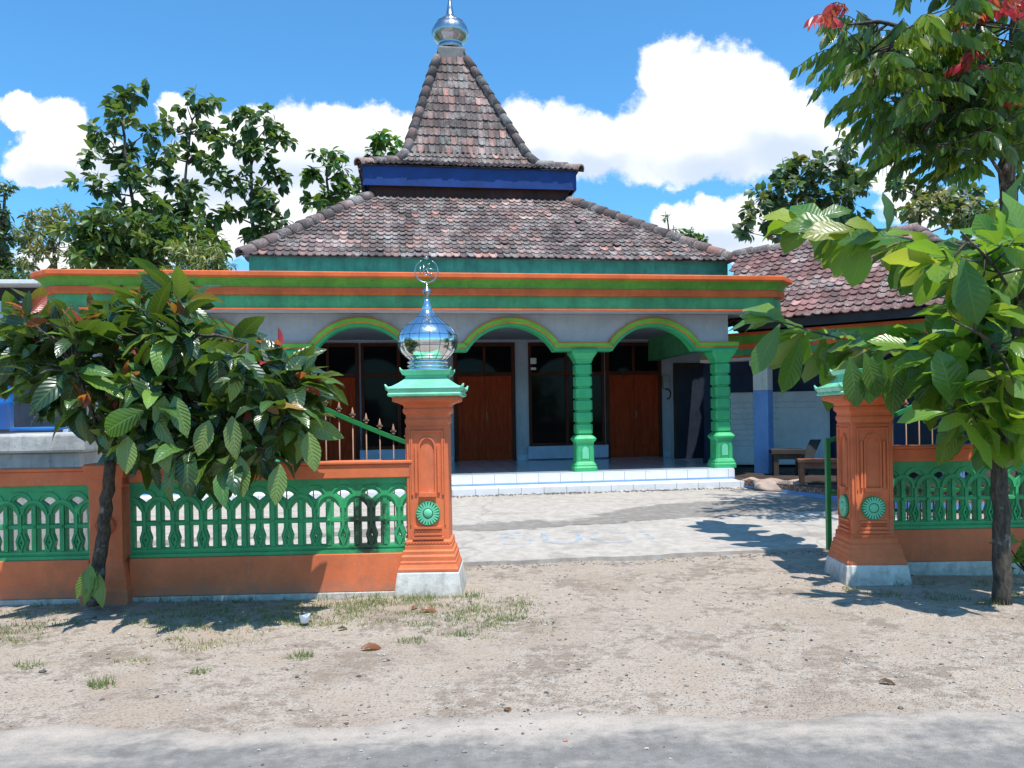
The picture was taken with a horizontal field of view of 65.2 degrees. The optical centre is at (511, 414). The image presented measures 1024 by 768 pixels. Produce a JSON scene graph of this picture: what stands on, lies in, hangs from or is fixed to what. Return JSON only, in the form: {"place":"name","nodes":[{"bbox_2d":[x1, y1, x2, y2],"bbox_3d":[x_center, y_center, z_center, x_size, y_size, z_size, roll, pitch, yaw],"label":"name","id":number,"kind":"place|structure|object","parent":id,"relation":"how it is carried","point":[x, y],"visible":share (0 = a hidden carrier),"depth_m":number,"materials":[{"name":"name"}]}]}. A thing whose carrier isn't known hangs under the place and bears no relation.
{"place":"outdoors","nodes":[
{"label":"outdoors","id":0,"kind":"place"},
{"bbox_2d":[268,487,746,503],"bbox_3d":[0.000,1.388,13.698,8.612,0.056,0.284,-1,0,-8],"label":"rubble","id":1,"kind":"object","parent":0,"point":[552,493],"visible":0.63,"depth_m":13.92,"materials":[{"name":"grey stone"}]},
{"bbox_2d":[0,511,1023,767],"bbox_3d":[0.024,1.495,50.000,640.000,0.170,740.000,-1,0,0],"label":"ground","id":2,"kind":"structure","parent":0,"point":[817,696],"depth_m":5.21,"materials":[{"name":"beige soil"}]},
{"bbox_2d":[0,179,33,279],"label":"dark tree","id":3,"kind":"object","parent":2,"relation":"on","point":[6,265],"visible":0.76,"depth_m":19.96,"materials":[{"name":"green plant"}]},
{"bbox_2d":[6,201,83,279],"bbox_3d":[-12.705,-2.116,21.623,2.808,7.565,2.215,-1,0,0],"label":"mango tree","id":4,"kind":"object","parent":2,"relation":"on","point":[38,249],"visible":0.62,"depth_m":21.55,"materials":[{"name":"green plant"}]},
{"bbox_2d":[0,432,102,550],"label":"low wall","id":5,"kind":"structure","parent":2,"relation":"on","point":[35,450],"depth_m":8.58,"materials":[{"name":"concrete"}]},
{"bbox_2d":[0,385,14,429],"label":"drum","id":6,"kind":"object","parent":5,"relation":"on","point":[7,414],"visible":0.4,"depth_m":9.12,"materials":[{"name":"blue plastic"}]},
{"bbox_2d":[9,426,68,430],"bbox_3d":[-5.203,0.155,8.821,0.694,0.047,0.060,-1,0,3],"label":"pipe","id":7,"kind":"object","parent":5,"relation":"on","point":[30,428],"visible":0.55,"depth_m":8.81,"materials":[{"name":"blue plastic"}]},
{"bbox_2d":[0,279,105,432],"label":"neighbour house","id":8,"kind":"structure","parent":2,"relation":"on","point":[22,418],"depth_m":15.15,"materials":[{"name":"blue paint"}]},
{"bbox_2d":[61,77,177,251],"bbox_3d":[-11.582,-4.259,24.160,3.314,11.794,2.505,-1,0,0],"label":"teak tree","id":9,"kind":"object","parent":2,"relation":"on","point":[130,177],"visible":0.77,"depth_m":23.91,"materials":[{"name":"green plant"}]},
{"bbox_2d":[46,199,233,269],"bbox_3d":[-9.039,-1.785,20.034,4.408,6.761,2.653,-1,0,0],"label":"leafy bush","id":10,"kind":"object","parent":2,"relation":"on","point":[91,249],"visible":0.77,"depth_m":19.52,"materials":[{"name":"green plant"}]},
{"bbox_2d":[0,257,348,608],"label":"cacao tree","id":11,"kind":"object","parent":2,"relation":"on","point":[254,394],"visible":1,"depth_m":5.90,"materials":[{"name":"green plant"}]},
{"bbox_2d":[144,85,229,266],"bbox_3d":[-10.323,-4.271,24.687,2.970,11.787,2.404,-1,0,14],"label":"teak tree","id":12,"kind":"object","parent":2,"relation":"on","point":[186,196],"visible":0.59,"depth_m":24.95,"materials":[{"name":"green plant"}]},
{"bbox_2d":[159,236,238,270],"bbox_3d":[-7.377,-1.375,18.969,2.054,5.939,1.673,-1,0,0],"label":"bush","id":13,"kind":"object","parent":2,"relation":"on","point":[196,259],"visible":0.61,"depth_m":18.83,"materials":[{"name":"green plant"}]},
{"bbox_2d":[0,459,411,605],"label":"fence","id":14,"kind":"object","parent":2,"relation":"on","point":[261,570],"visible":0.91,"depth_m":6.93,"materials":[{"name":"orange paint"}]},
{"bbox_2d":[204,102,298,244],"bbox_3d":[-7.899,-3.949,24.503,3.106,11.093,1.828,-1,0,14],"label":"teak tree","id":15,"kind":"object","parent":2,"relation":"on","point":[260,196],"visible":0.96,"depth_m":24.28,"materials":[{"name":"green plant"}]},
{"bbox_2d":[299,613,309,623],"bbox_3d":[-1.563,1.538,6.036,0.065,0.064,0.073,-1,0,31],"label":"plastic cup","id":16,"kind":"object","parent":2,"relation":"on","point":[304,618],"visible":1,"depth_m":6.01,"materials":[{"name":"white plastic"}]},
{"bbox_2d":[299,146,361,212],"bbox_3d":[-5.758,-3.513,25.731,2.071,10.126,1.779,-1,0,-30],"label":"teak tree","id":17,"kind":"object","parent":2,"relation":"on","point":[325,199],"visible":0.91,"depth_m":25.39,"materials":[{"name":"green plant"}]},
{"bbox_2d":[285,400,404,541],"bbox_3d":[-1.482,0.503,7.806,1.764,1.781,0.044,-1,0,2],"label":"gate leaf","id":18,"kind":"object","parent":2,"relation":"on","point":[363,425],"visible":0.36,"depth_m":7.79,"materials":[{"name":"green metal"}]},
{"bbox_2d":[361,642,381,649],"bbox_3d":[-0.929,1.560,5.343,0.161,0.066,0.067,-1,0,-19],"label":"fallen leaf","id":19,"kind":"object","parent":2,"relation":"on","point":[371,645],"visible":0.94,"depth_m":5.36,"materials":[{"name":"brown plant"}]},
{"bbox_2d":[363,128,403,156],"bbox_3d":[-5.159,-4.909,31.807,1.836,12.886,1.366,-1,0,26],"label":"broadleaf tree","id":20,"kind":"object","parent":2,"relation":"on","point":[380,143],"visible":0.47,"depth_m":31.77,"materials":[{"name":"green plant"}]},
{"bbox_2d":[30,0,792,505],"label":"mosque","id":21,"kind":"structure","parent":2,"relation":"on","point":[586,332],"depth_m":18.19,"materials":[{"name":"green tile"}]},
{"bbox_2d":[302,343,359,460],"bbox_3d":[-4.153,-0.234,18.057,1.400,2.740,0.108,-1,0,-8],"label":"door","id":22,"kind":"structure","parent":21,"relation":"in","point":[342,358],"depth_m":18.13,"materials":[{"name":"red wood"}]},
{"bbox_2d":[360,343,408,459],"bbox_3d":[-2.577,-0.269,18.270,1.800,2.720,0.138,-1,0,-8],"label":"window","id":23,"kind":"structure","parent":21,"relation":"in","point":[380,362],"depth_m":18.25,"materials":[{"name":"black glass"}]},
{"bbox_2d":[453,343,516,461],"bbox_3d":[-0.628,-0.290,18.568,1.440,2.740,0.108,-1,0,-8],"label":"door","id":24,"kind":"structure","parent":21,"relation":"in","point":[488,415],"depth_m":18.58,"materials":[{"name":"red wood"}]},
{"bbox_2d":[528,343,608,458],"bbox_3d":[1.302,-0.331,18.832,1.920,2.720,0.138,-1,0,-8],"label":"window","id":25,"kind":"structure","parent":21,"relation":"in","point":[551,412],"depth_m":18.84,"materials":[{"name":"black glass"}]},
{"bbox_2d":[605,342,662,457],"bbox_3d":[2.912,-0.347,19.080,1.380,2.740,0.108,-1,0,-8],"label":"door","id":26,"kind":"structure","parent":21,"relation":"in","point":[633,383],"depth_m":19.09,"materials":[{"name":"red wood"}]},
{"bbox_2d":[673,363,704,458],"bbox_3d":[4.335,-0.089,19.331,0.880,2.300,0.058,-1,0,-8],"label":"side door","id":27,"kind":"structure","parent":21,"relation":"in","point":[688,394],"depth_m":19.32,"materials":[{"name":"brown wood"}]},
{"bbox_2d":[384,255,467,597],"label":"gate pillar","id":28,"kind":"structure","parent":2,"relation":"on","point":[427,393],"depth_m":6.96,"materials":[{"name":"concrete"}]},
{"bbox_2d":[421,606,436,611],"bbox_3d":[-0.654,1.550,6.321,0.152,0.062,0.064,-1,0,0],"label":"fallen leaf","id":29,"kind":"object","parent":2,"relation":"on","point":[428,608],"visible":0.87,"depth_m":6.34,"materials":[{"name":"brown plant"}]},
{"bbox_2d":[661,211,681,232],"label":"feathery sapling","id":30,"kind":"object","parent":2,"relation":"on","point":[664,220],"visible":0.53,"depth_m":35.98,"materials":[{"name":"green plant"}]},
{"bbox_2d":[680,226,708,242],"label":"leafy sapling","id":31,"kind":"object","parent":2,"relation":"on","point":[692,234],"visible":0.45,"depth_m":33.97,"materials":[{"name":"green plant"}]},
{"bbox_2d":[731,130,877,243],"bbox_3d":[11.073,-4.628,30.149,5.680,11.769,3.455,-1,0,0],"label":"round tree","id":32,"kind":"object","parent":2,"relation":"on","point":[848,175],"visible":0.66,"depth_m":29.65,"materials":[{"name":"green plant"}]},
{"bbox_2d":[700,222,1015,513],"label":"side building","id":33,"kind":"structure","parent":2,"relation":"on","point":[818,298],"depth_m":15.86,"materials":[{"name":"tile"}]},
{"bbox_2d":[742,477,807,491],"bbox_3d":[4.568,1.214,13.874,1.514,0.189,0.646,-1,0,43],"label":"pile","id":34,"kind":"object","parent":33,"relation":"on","point":[768,484],"visible":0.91,"depth_m":13.77,"materials":[{"name":"soil"}]},
{"bbox_2d":[729,391,829,464],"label":"wall","id":35,"kind":"structure","parent":33,"relation":"on","point":[801,419],"depth_m":17.52,"materials":[{"name":"paint"}]},
{"bbox_2d":[769,448,805,475],"bbox_3d":[5.295,0.915,15.400,0.620,0.500,0.450,-1,0,11],"label":"table","id":36,"kind":"object","parent":33,"relation":"on","point":[786,453],"visible":0.85,"depth_m":15.26,"materials":[{"name":"brown wood"}]},
{"bbox_2d":[796,439,820,474],"bbox_3d":[5.649,0.822,15.200,0.474,0.684,0.162,-1,0,1],"label":"folded chair","id":37,"kind":"object","parent":33,"relation":"on","point":[812,446],"visible":0.74,"depth_m":15.20,"materials":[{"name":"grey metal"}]},
{"bbox_2d":[797,458,836,484],"bbox_3d":[5.168,0.957,13.400,0.720,0.420,0.400,-1,0,14],"label":"bench","id":38,"kind":"object","parent":33,"relation":"on","point":[814,463],"visible":0.56,"depth_m":13.29,"materials":[{"name":"brown wood"}]},
{"bbox_2d":[907,376,941,444],"bbox_3d":[8.538,0.063,16.302,0.900,2.100,0.058,-1,0,38],"label":"window","id":39,"kind":"structure","parent":33,"relation":"in","point":[912,428],"depth_m":16.40,"materials":[{"name":"black glass"}]},
{"bbox_2d":[814,368,911,585],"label":"gate pillar","id":40,"kind":"structure","parent":2,"relation":"on","point":[865,549],"depth_m":7.17,"materials":[{"name":"orange paint"}]},
{"bbox_2d":[824,399,984,549],"bbox_3d":[3.935,0.376,7.852,1.764,1.861,0.045,-1,0,-3],"label":"gate leaf","id":41,"kind":"object","parent":40,"relation":"attached to","point":[828,491],"visible":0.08,"depth_m":7.80,"materials":[{"name":"green metal"}]},
{"bbox_2d":[727,173,1023,604],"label":"broad leaf tree","id":42,"kind":"object","parent":2,"relation":"on","point":[963,361],"visible":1,"depth_m":6.35,"materials":[{"name":"green plant"}]},
{"bbox_2d":[879,678,895,684],"bbox_3d":[2.122,1.512,4.516,0.092,0.038,0.045,-1,0,0],"label":"fallen leaf","id":43,"kind":"object","parent":2,"relation":"on","point":[886,680],"visible":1,"depth_m":4.52,"materials":[{"name":"brown plant"}]},
{"bbox_2d":[789,0,1023,517],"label":"feather leaf tree","id":44,"kind":"object","parent":2,"relation":"on","point":[965,108],"visible":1,"depth_m":9.65,"materials":[{"name":"green plant"}]},
{"bbox_2d":[883,170,999,240],"bbox_3d":[13.953,-3.449,25.683,3.942,9.368,3.218,-1,0,0],"label":"tree","id":45,"kind":"object","parent":2,"relation":"on","point":[949,201],"visible":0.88,"depth_m":25.63,"materials":[{"name":"green plant"}]},
{"bbox_2d":[892,444,1023,575],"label":"fence","id":46,"kind":"object","parent":2,"relation":"on","point":[940,544],"visible":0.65,"depth_m":7.46,"materials":[{"name":"orange paint"}]},
{"bbox_2d":[989,532,1023,571],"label":"garden plant","id":47,"kind":"object","parent":2,"relation":"on","point":[1018,556],"visible":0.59,"depth_m":6.87,"materials":[{"name":"green plant"}]},
{"bbox_2d":[0,709,1023,767],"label":"road","id":48,"kind":"structure","parent":0,"point":[946,738],"depth_m":3.75,"materials":[{"name":"grey asphalt"}]},
{"bbox_2d":[0,572,1023,689],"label":"grass","id":49,"kind":"structure","parent":0,"point":[93,683],"depth_m":6.25,"materials":[{"name":"green plant"}]},
{"bbox_2d":[0,0,1023,333],"label":"sky","id":50,"kind":"structure","parent":0,"point":[678,108],"materials":[{"name":"blue"}]},
{"bbox_2d":[137,487,906,565],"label":"courtyard","id":51,"kind":"structure","parent":0,"point":[517,529],"depth_m":10.45,"materials":[{"name":"concrete"}]}
]}

